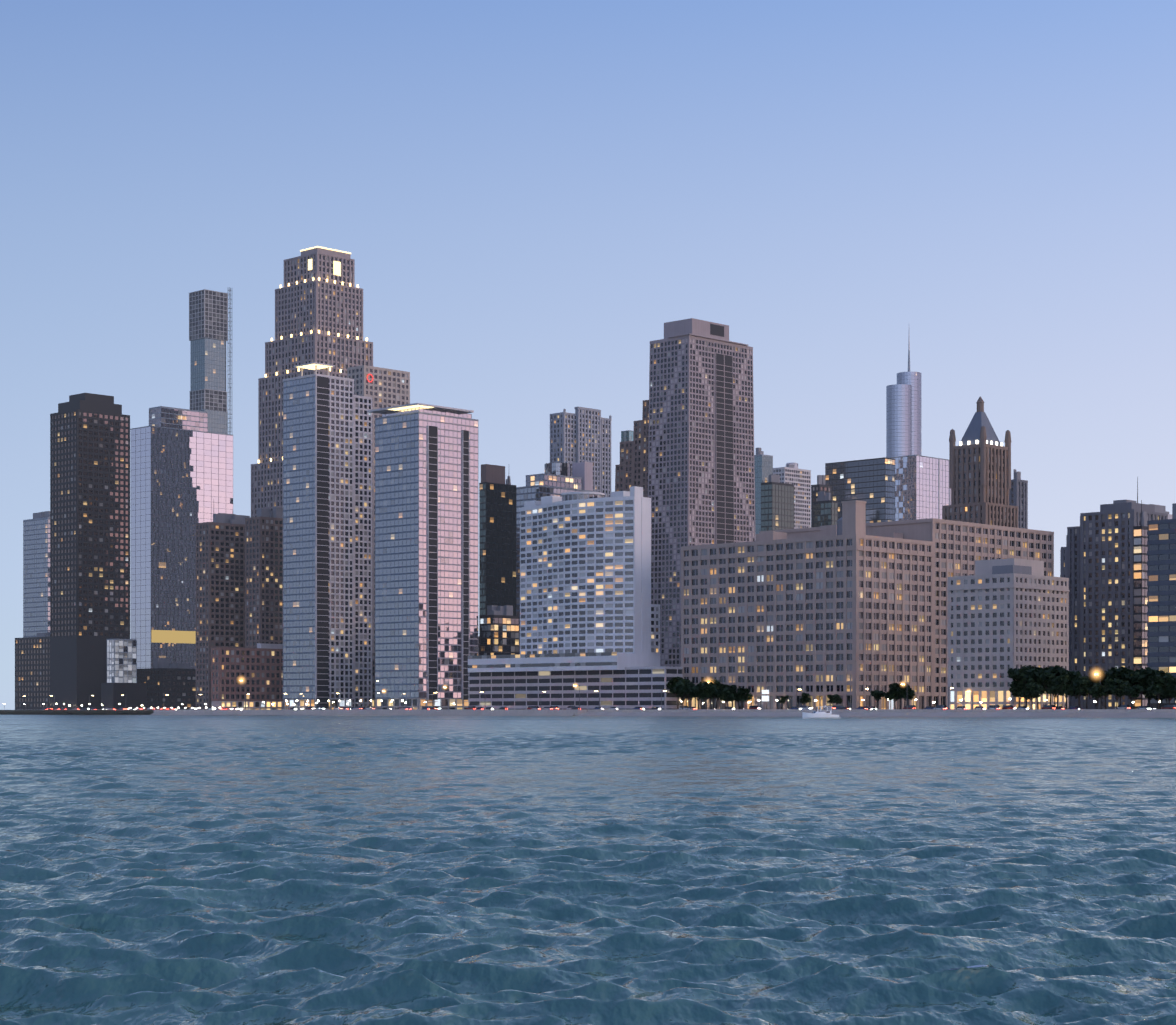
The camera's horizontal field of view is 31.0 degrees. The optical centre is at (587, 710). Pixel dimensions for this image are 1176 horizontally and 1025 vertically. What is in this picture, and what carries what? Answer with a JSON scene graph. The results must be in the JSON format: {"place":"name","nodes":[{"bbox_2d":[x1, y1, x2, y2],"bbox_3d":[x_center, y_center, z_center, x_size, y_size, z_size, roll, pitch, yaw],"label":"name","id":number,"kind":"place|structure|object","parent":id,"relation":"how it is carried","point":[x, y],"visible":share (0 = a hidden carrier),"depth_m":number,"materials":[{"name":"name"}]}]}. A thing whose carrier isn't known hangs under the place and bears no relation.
{"place":"outdoors","nodes":[
{"label":"outdoors","id":0,"kind":"place"},
{"bbox_2d":[245,680,245,709],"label":"lamp","id":1,"kind":"object","parent":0,"point":[245,694],"visible":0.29,"depth_m":1122.84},
{"bbox_2d":[0,714,1175,1024],"bbox_3d":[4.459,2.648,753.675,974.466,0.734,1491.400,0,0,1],"label":"water","id":2,"kind":"structure","parent":0,"point":[426,870],"depth_m":34.32,"materials":[{"name":"blue liquid"}]},
{"bbox_2d":[802,705,838,718],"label":"boat","id":3,"kind":"object","parent":2,"relation":"on","point":[817,714],"visible":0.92,"depth_m":650.38,"materials":[{"name":"white"}]},
{"bbox_2d":[0,709,1175,717],"bbox_3d":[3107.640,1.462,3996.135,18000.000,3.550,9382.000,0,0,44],"label":"seawall","id":4,"kind":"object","parent":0,"point":[1116,713],"depth_m":900.28,"materials":[{"name":"concrete"}]},
{"bbox_2d":[15,632,49,709],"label":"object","id":5,"kind":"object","parent":4,"relation":"on","point":[32,669],"visible":0.27,"depth_m":1483.20,"materials":[{"name":"grey metal"}]},
{"bbox_2d":[23,511,49,637],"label":"building","id":6,"kind":"structure","parent":4,"relation":"on","point":[36,574],"depth_m":1568.17,"materials":[{"name":"glass"}]},
{"bbox_2d":[50,393,129,713],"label":"skyscraper","id":7,"kind":"structure","parent":4,"relation":"on","point":[89,524],"depth_m":1323.71,"materials":[{"name":"black concrete"}]},
{"bbox_2d":[101,639,146,713],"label":"building","id":8,"kind":"structure","parent":4,"relation":"on","point":[121,666],"depth_m":1294.13,"materials":[{"name":"metal"}]},
{"bbox_2d":[137,658,195,709],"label":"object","id":9,"kind":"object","parent":4,"relation":"on","point":[163,677],"visible":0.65,"depth_m":1343.79,"materials":[{"name":"grey metal"}]},
{"bbox_2d":[130,406,232,668],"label":"skyscraper","id":10,"kind":"structure","parent":4,"relation":"on","point":[181,472],"depth_m":1418.82,"materials":[{"name":"glass"}]},
{"bbox_2d":[189,287,231,434],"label":"skyscraper","id":11,"kind":"structure","parent":4,"relation":"on","point":[208,324],"depth_m":1915.52,"materials":[{"name":"glass"}]},
{"bbox_2d":[195,513,249,709],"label":"building","id":12,"kind":"structure","parent":4,"relation":"on","point":[220,580],"depth_m":1240.22,"materials":[{"name":"concrete"}]},
{"bbox_2d":[211,643,283,709],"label":"building","id":13,"kind":"structure","parent":4,"relation":"on","point":[259,669],"depth_m":1202.70,"materials":[{"name":"stone"}]},
{"bbox_2d":[245,507,282,647],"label":"building","id":14,"kind":"structure","parent":4,"relation":"on","point":[264,576],"depth_m":1223.73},
{"bbox_2d":[251,246,372,516],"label":"skyscraper","id":15,"kind":"structure","parent":4,"relation":"on","point":[319,307],"depth_m":1361.91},
{"bbox_2d":[283,362,371,709],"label":"skyscraper","id":16,"kind":"structure","parent":4,"relation":"on","point":[327,537],"depth_m":1174.11,"materials":[{"name":"glass"}]},
{"bbox_2d":[372,653,375,708],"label":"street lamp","id":17,"kind":"object","parent":4,"relation":"on","point":[373,682],"visible":0.02,"depth_m":1208.54,"materials":[{"name":"black metal"}]},
{"bbox_2d":[347,365,409,652],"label":"skyscraper","id":18,"kind":"structure","parent":4,"relation":"on","point":[384,387],"depth_m":1268.17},
{"bbox_2d":[368,403,478,708],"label":"building","id":19,"kind":"structure","parent":4,"relation":"on","point":[426,550],"depth_m":1104.19,"materials":[{"name":"glass"}]},
{"bbox_2d":[478,636,479,655],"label":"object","id":20,"kind":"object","parent":4,"relation":"on","point":[478,645],"depth_m":1168.26,"materials":[{"name":"grey metal"}]},
{"bbox_2d":[479,464,515,635],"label":"building","id":21,"kind":"structure","parent":4,"relation":"on","point":[497,540],"depth_m":1216.60,"materials":[{"name":"black glass"}]},
{"bbox_2d":[480,605,518,654],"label":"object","id":22,"kind":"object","parent":4,"relation":"on","point":[499,630],"visible":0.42,"depth_m":1126.25,"materials":[{"name":"black glass"}]},
{"bbox_2d":[506,476,510,484],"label":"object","id":23,"kind":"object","parent":4,"relation":"on","point":[508,480],"visible":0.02,"depth_m":1323.74,"materials":[{"name":"metal"}]},
{"bbox_2d":[516,462,598,653],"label":"building","id":24,"kind":"structure","parent":4,"relation":"on","point":[556,479],"depth_m":1243.25,"materials":[{"name":"concrete"}]},
{"bbox_2d":[468,478,659,671],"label":"building","id":25,"kind":"structure","parent":4,"relation":"on","point":[585,582],"depth_m":997.12,"materials":[{"name":"white concrete"}]},
{"bbox_2d":[468,666,682,708],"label":"building","id":26,"kind":"structure","parent":4,"relation":"on","point":[631,687],"depth_m":995.49,"materials":[{"name":"grey concrete"}]},
{"bbox_2d":[550,407,611,497],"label":"skyscraper","id":27,"kind":"structure","parent":4,"relation":"on","point":[582,434],"depth_m":1491.22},
{"bbox_2d":[4,698,1159,709],"bbox_3d":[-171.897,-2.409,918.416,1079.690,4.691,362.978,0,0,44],"label":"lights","id":28,"kind":"object","parent":4,"relation":"on","point":[454,703],"visible":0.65,"depth_m":1126.09},
{"bbox_2d":[620,430,633,463],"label":"skyscraper","id":29,"kind":"structure","parent":4,"relation":"on","point":[626,435],"depth_m":1422.74,"materials":[{"name":"glass"}]},
{"bbox_2d":[666,676,689,708],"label":"tree","id":30,"kind":"object","parent":4,"relation":"on","point":[673,681],"visible":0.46,"depth_m":956.99,"materials":[{"name":"green plant"}]},
{"bbox_2d":[670,680,691,708],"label":"tree","id":31,"kind":"object","parent":4,"relation":"on","point":[677,689],"visible":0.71,"depth_m":903.35,"materials":[{"name":"green plant"}]},
{"bbox_2d":[615,318,755,666],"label":"skyscraper","id":32,"kind":"structure","parent":4,"relation":"on","point":[688,466],"depth_m":1176.91,"materials":[{"name":"grey concrete"}]},
{"bbox_2d":[680,685,697,708],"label":"tree","id":33,"kind":"object","parent":4,"relation":"on","point":[687,689],"visible":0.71,"depth_m":897.07,"materials":[{"name":"green plant"}]},
{"bbox_2d":[685,681,694,706],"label":"tree","id":34,"kind":"object","parent":4,"relation":"on","point":[690,682],"visible":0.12,"depth_m":953.85,"materials":[{"name":"green plant"}]},
{"bbox_2d":[693,681,717,708],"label":"tree","id":35,"kind":"object","parent":4,"relation":"on","point":[704,688],"visible":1,"depth_m":890.70,"materials":[{"name":"green plant"}]},
{"bbox_2d":[709,679,720,708],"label":"tree","id":36,"kind":"object","parent":4,"relation":"on","point":[715,683],"visible":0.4,"depth_m":893.64,"materials":[{"name":"green plant"}]},
{"bbox_2d":[717,688,734,708],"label":"tree","id":37,"kind":"object","parent":4,"relation":"on","point":[725,694],"visible":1,"depth_m":887.93,"materials":[{"name":"green plant"}]},
{"bbox_2d":[725,685,736,706],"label":"tree","id":38,"kind":"object","parent":4,"relation":"on","point":[732,688],"visible":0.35,"depth_m":934.57,"materials":[{"name":"green plant"}]},
{"bbox_2d":[734,687,752,708],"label":"tree","id":39,"kind":"object","parent":4,"relation":"on","point":[742,696],"visible":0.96,"depth_m":930.03,"materials":[{"name":"green plant"}]},
{"bbox_2d":[749,706,760,708],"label":"car","id":40,"kind":"object","parent":4,"relation":"on","point":[753,707],"visible":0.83,"depth_m":910.90,"materials":[{"name":"black metal"}]},
{"bbox_2d":[754,448,772,538],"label":"skyscraper","id":41,"kind":"structure","parent":4,"relation":"on","point":[763,464],"depth_m":1550.46,"materials":[{"name":"glass"}]},
{"bbox_2d":[761,474,793,530],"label":"building","id":42,"kind":"structure","parent":4,"relation":"on","point":[777,504],"depth_m":1332.87,"materials":[{"name":"grey glass"}]},
{"bbox_2d":[779,695,789,703],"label":"tree","id":43,"kind":"object","parent":4,"relation":"on","point":[783,699],"visible":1,"depth_m":917.83,"materials":[{"name":"green plant"}]},
{"bbox_2d":[773,463,810,528],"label":"skyscraper","id":44,"kind":"structure","parent":4,"relation":"on","point":[795,475],"depth_m":1660.29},
{"bbox_2d":[799,693,810,704],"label":"tree","id":45,"kind":"object","parent":4,"relation":"on","point":[805,698],"visible":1,"depth_m":907.39,"materials":[{"name":"green plant"}]},
{"bbox_2d":[800,706,811,708],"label":"car","id":46,"kind":"object","parent":4,"relation":"on","point":[804,707],"visible":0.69,"depth_m":891.62,"materials":[{"name":"grey metal"}]},
{"bbox_2d":[811,475,831,526],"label":"building","id":47,"kind":"structure","parent":4,"relation":"on","point":[820,486],"depth_m":1380.48,"materials":[{"name":"grey metal"}]},
{"bbox_2d":[813,491,837,526],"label":"building","id":48,"kind":"structure","parent":4,"relation":"on","point":[825,509],"depth_m":1301.70,"materials":[{"name":"grey glass"}]},
{"bbox_2d":[823,705,835,708],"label":"car","id":49,"kind":"object","parent":4,"relation":"on","point":[830,706],"visible":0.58,"depth_m":862.99,"materials":[{"name":"white metal"}]},
{"bbox_2d":[827,695,836,708],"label":"tree","id":50,"kind":"object","parent":4,"relation":"on","point":[832,700],"visible":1,"depth_m":845.82,"materials":[{"name":"green plant"}]},
{"bbox_2d":[834,694,842,705],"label":"tree","id":51,"kind":"object","parent":4,"relation":"on","point":[838,699],"visible":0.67,"depth_m":895.54,"materials":[{"name":"green plant"}]},
{"bbox_2d":[681,396,1053,708],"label":"building","id":52,"kind":"structure","parent":4,"relation":"on","point":[849,607],"depth_m":933.32,"materials":[{"name":"beige concrete"}]},
{"bbox_2d":[871,690,884,708],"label":"tree","id":53,"kind":"object","parent":4,"relation":"on","point":[877,694],"visible":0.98,"depth_m":881.46,"materials":[{"name":"green plant"}]},
{"bbox_2d":[825,455,950,522],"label":"building","id":54,"kind":"structure","parent":4,"relation":"on","point":[909,487],"depth_m":1490.57,"materials":[{"name":"glass"}]},
{"bbox_2d":[884,683,900,708],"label":"tree","id":55,"kind":"object","parent":4,"relation":"on","point":[891,694],"visible":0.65,"depth_m":875.73,"materials":[{"name":"green plant"}]},
{"bbox_2d":[886,339,920,457],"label":"skyscraper","id":56,"kind":"structure","parent":4,"relation":"on","point":[903,416],"depth_m":2286.83,"materials":[{"name":"glass"}]},
{"bbox_2d":[896,682,914,707],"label":"tree","id":57,"kind":"object","parent":4,"relation":"on","point":[905,692],"visible":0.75,"depth_m":868.38,"materials":[{"name":"green plant"}]},
{"bbox_2d":[903,705,915,708],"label":"car","id":58,"kind":"object","parent":4,"relation":"on","point":[910,706],"visible":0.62,"depth_m":835.34,"materials":[{"name":"black metal"}]},
{"bbox_2d":[948,687,953,708],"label":"road lamp","id":59,"kind":"object","parent":4,"relation":"on","point":[948,695],"visible":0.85,"depth_m":835.09,"materials":[{"name":"black metal"}]},
{"bbox_2d":[987,706,999,708],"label":"car","id":60,"kind":"object","parent":4,"relation":"on","point":[993,707],"visible":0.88,"depth_m":804.61,"materials":[{"name":"grey metal"}]},
{"bbox_2d":[947,555,1069,708],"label":"building","id":61,"kind":"structure","parent":4,"relation":"on","point":[1004,616],"depth_m":854.97,"materials":[{"name":"beige concrete"}]},
{"bbox_2d":[1002,705,1015,708],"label":"car","id":62,"kind":"object","parent":4,"relation":"on","point":[1007,706],"visible":0.81,"depth_m":814.13,"materials":[{"name":"metal"}]},
{"bbox_2d":[1009,469,1027,528],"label":"skyscraper","id":63,"kind":"structure","parent":4,"relation":"on","point":[1018,493],"depth_m":1247.85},
{"bbox_2d":[1009,680,1027,705],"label":"tree","id":64,"kind":"object","parent":4,"relation":"on","point":[1017,687],"visible":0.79,"depth_m":833.71,"materials":[{"name":"green plant"}]},
{"bbox_2d":[1007,665,1035,707],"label":"tree","id":65,"kind":"object","parent":4,"relation":"on","point":[1023,673],"visible":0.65,"depth_m":830.20,"materials":[{"name":"green plant"}]},
{"bbox_2d":[1022,682,1042,708],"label":"tree","id":66,"kind":"object","parent":4,"relation":"on","point":[1033,690],"visible":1,"depth_m":783.68,"materials":[{"name":"green plant"}]},
{"bbox_2d":[1027,675,1045,708],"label":"tree","id":67,"kind":"object","parent":4,"relation":"on","point":[1032,679],"visible":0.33,"depth_m":826.23,"materials":[{"name":"green plant"}]},
{"bbox_2d":[1041,705,1054,708],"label":"car","id":68,"kind":"object","parent":4,"relation":"on","point":[1049,707],"visible":0.79,"depth_m":791.82,"materials":[{"name":"black metal"}]},
{"bbox_2d":[1031,665,1065,704],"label":"tree","id":69,"kind":"object","parent":4,"relation":"on","point":[1050,673],"visible":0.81,"depth_m":822.75,"materials":[{"name":"green plant"}]},
{"bbox_2d":[1043,680,1055,705],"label":"tree","id":70,"kind":"object","parent":4,"relation":"on","point":[1045,683],"visible":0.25,"depth_m":826.45,"materials":[{"name":"green plant"}]},
{"bbox_2d":[1047,675,1068,708],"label":"tree","id":71,"kind":"object","parent":4,"relation":"on","point":[1059,682],"visible":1,"depth_m":776.57,"materials":[{"name":"green plant"}]},
{"bbox_2d":[1060,535,1066,577],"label":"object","id":72,"kind":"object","parent":4,"relation":"on","point":[1063,561],"visible":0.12,"depth_m":1146.44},
{"bbox_2d":[1053,670,1081,708],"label":"tree","id":73,"kind":"object","parent":4,"relation":"on","point":[1072,675],"visible":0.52,"depth_m":817.90,"materials":[{"name":"green plant"}]},
{"bbox_2d":[1065,676,1088,708],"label":"tree","id":74,"kind":"object","parent":4,"relation":"on","point":[1080,685],"visible":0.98,"depth_m":766.98,"materials":[{"name":"green plant"}]},
{"bbox_2d":[1070,677,1085,706],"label":"tree","id":75,"kind":"object","parent":4,"relation":"on","point":[1077,695],"visible":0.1,"depth_m":815.51,"materials":[{"name":"green plant"}]},
{"bbox_2d":[1083,675,1099,708],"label":"tree","id":76,"kind":"object","parent":4,"relation":"on","point":[1093,679],"visible":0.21,"depth_m":811.82,"materials":[{"name":"green plant"}]},
{"bbox_2d":[1087,683,1107,708],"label":"tree","id":77,"kind":"object","parent":4,"relation":"on","point":[1097,691],"visible":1,"depth_m":764.17,"materials":[{"name":"green plant"}]},
{"bbox_2d":[1093,669,1111,708],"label":"tree","id":78,"kind":"object","parent":4,"relation":"on","point":[1098,682],"visible":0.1,"depth_m":811.90,"materials":[{"name":"green plant"}]},
{"bbox_2d":[1098,671,1112,708],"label":"tree","id":79,"kind":"object","parent":4,"relation":"on","point":[1104,674],"visible":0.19,"depth_m":807.58,"materials":[{"name":"green plant"}]},
{"bbox_2d":[1067,477,1167,708],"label":"building","id":80,"kind":"structure","parent":4,"relation":"on","point":[1100,560],"depth_m":1006.41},
{"bbox_2d":[1105,666,1129,704],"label":"tree","id":81,"kind":"object","parent":4,"relation":"on","point":[1116,673],"visible":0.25,"depth_m":802.91,"materials":[{"name":"green plant"}]},
{"bbox_2d":[1105,678,1130,708],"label":"tree","id":82,"kind":"object","parent":4,"relation":"on","point":[1116,687],"visible":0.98,"depth_m":757.94,"materials":[{"name":"green plant"}]},
{"bbox_2d":[1115,705,1129,708],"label":"car","id":83,"kind":"object","parent":4,"relation":"on","point":[1123,707],"visible":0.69,"depth_m":766.20,"materials":[{"name":"grey metal"}]},
{"bbox_2d":[1126,681,1139,708],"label":"tree","id":84,"kind":"object","parent":4,"relation":"on","point":[1129,695],"visible":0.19,"depth_m":802.13,"materials":[{"name":"green plant"}]},
{"bbox_2d":[1124,685,1143,708],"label":"tree","id":85,"kind":"object","parent":4,"relation":"on","point":[1134,691],"visible":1,"depth_m":752.39,"materials":[{"name":"green plant"}]},
{"bbox_2d":[1121,667,1155,705],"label":"tree","id":86,"kind":"object","parent":4,"relation":"on","point":[1136,675],"visible":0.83,"depth_m":795.82,"materials":[{"name":"green plant"}]},
{"bbox_2d":[1133,500,1147,708],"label":"building","id":87,"kind":"structure","parent":4,"relation":"on","point":[1140,597],"depth_m":956.95,"materials":[{"name":"black glass"}]},
{"bbox_2d":[1137,706,1149,708],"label":"car","id":88,"kind":"object","parent":4,"relation":"on","point":[1142,707],"visible":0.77,"depth_m":778.28,"materials":[{"name":"grey metal"}]},
{"bbox_2d":[1142,680,1157,707],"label":"tree","id":89,"kind":"object","parent":4,"relation":"on","point":[1146,694],"visible":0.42,"depth_m":793.99,"materials":[{"name":"green plant"}]},
{"bbox_2d":[1146,670,1170,708],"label":"tree","id":90,"kind":"object","parent":4,"relation":"on","point":[1161,673],"visible":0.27,"depth_m":791.85,"materials":[{"name":"green plant"}]},
{"bbox_2d":[1148,504,1171,518],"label":"building","id":91,"kind":"structure","parent":4,"relation":"on","point":[1160,509],"depth_m":1518.13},
{"bbox_2d":[1147,674,1174,708],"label":"tree","id":92,"kind":"object","parent":4,"relation":"on","point":[1159,683],"visible":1,"depth_m":747.86,"materials":[{"name":"green plant"}]},
{"bbox_2d":[1147,503,1175,708],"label":"building","id":93,"kind":"structure","parent":4,"relation":"on","point":[1161,595],"depth_m":800.36,"materials":[{"name":"blue glass"}]},
{"bbox_2d":[1156,680,1175,704],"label":"tree","id":94,"kind":"object","parent":4,"relation":"on","point":[1165,694],"visible":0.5,"depth_m":788.86,"materials":[{"name":"green plant"}]},
{"bbox_2d":[1161,705,1175,708],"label":"car","id":95,"kind":"object","parent":4,"relation":"on","point":[1169,707],"visible":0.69,"depth_m":753.45,"materials":[{"name":"metal"}]},
{"bbox_2d":[1166,684,1175,697],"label":"tree","id":96,"kind":"object","parent":4,"relation":"on","point":[1171,687],"visible":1,"depth_m":745.12,"materials":[{"name":"green plant"}]},
{"bbox_2d":[0,0,1175,709],"label":"sky","id":97,"kind":"structure","parent":0,"point":[523,196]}
]}

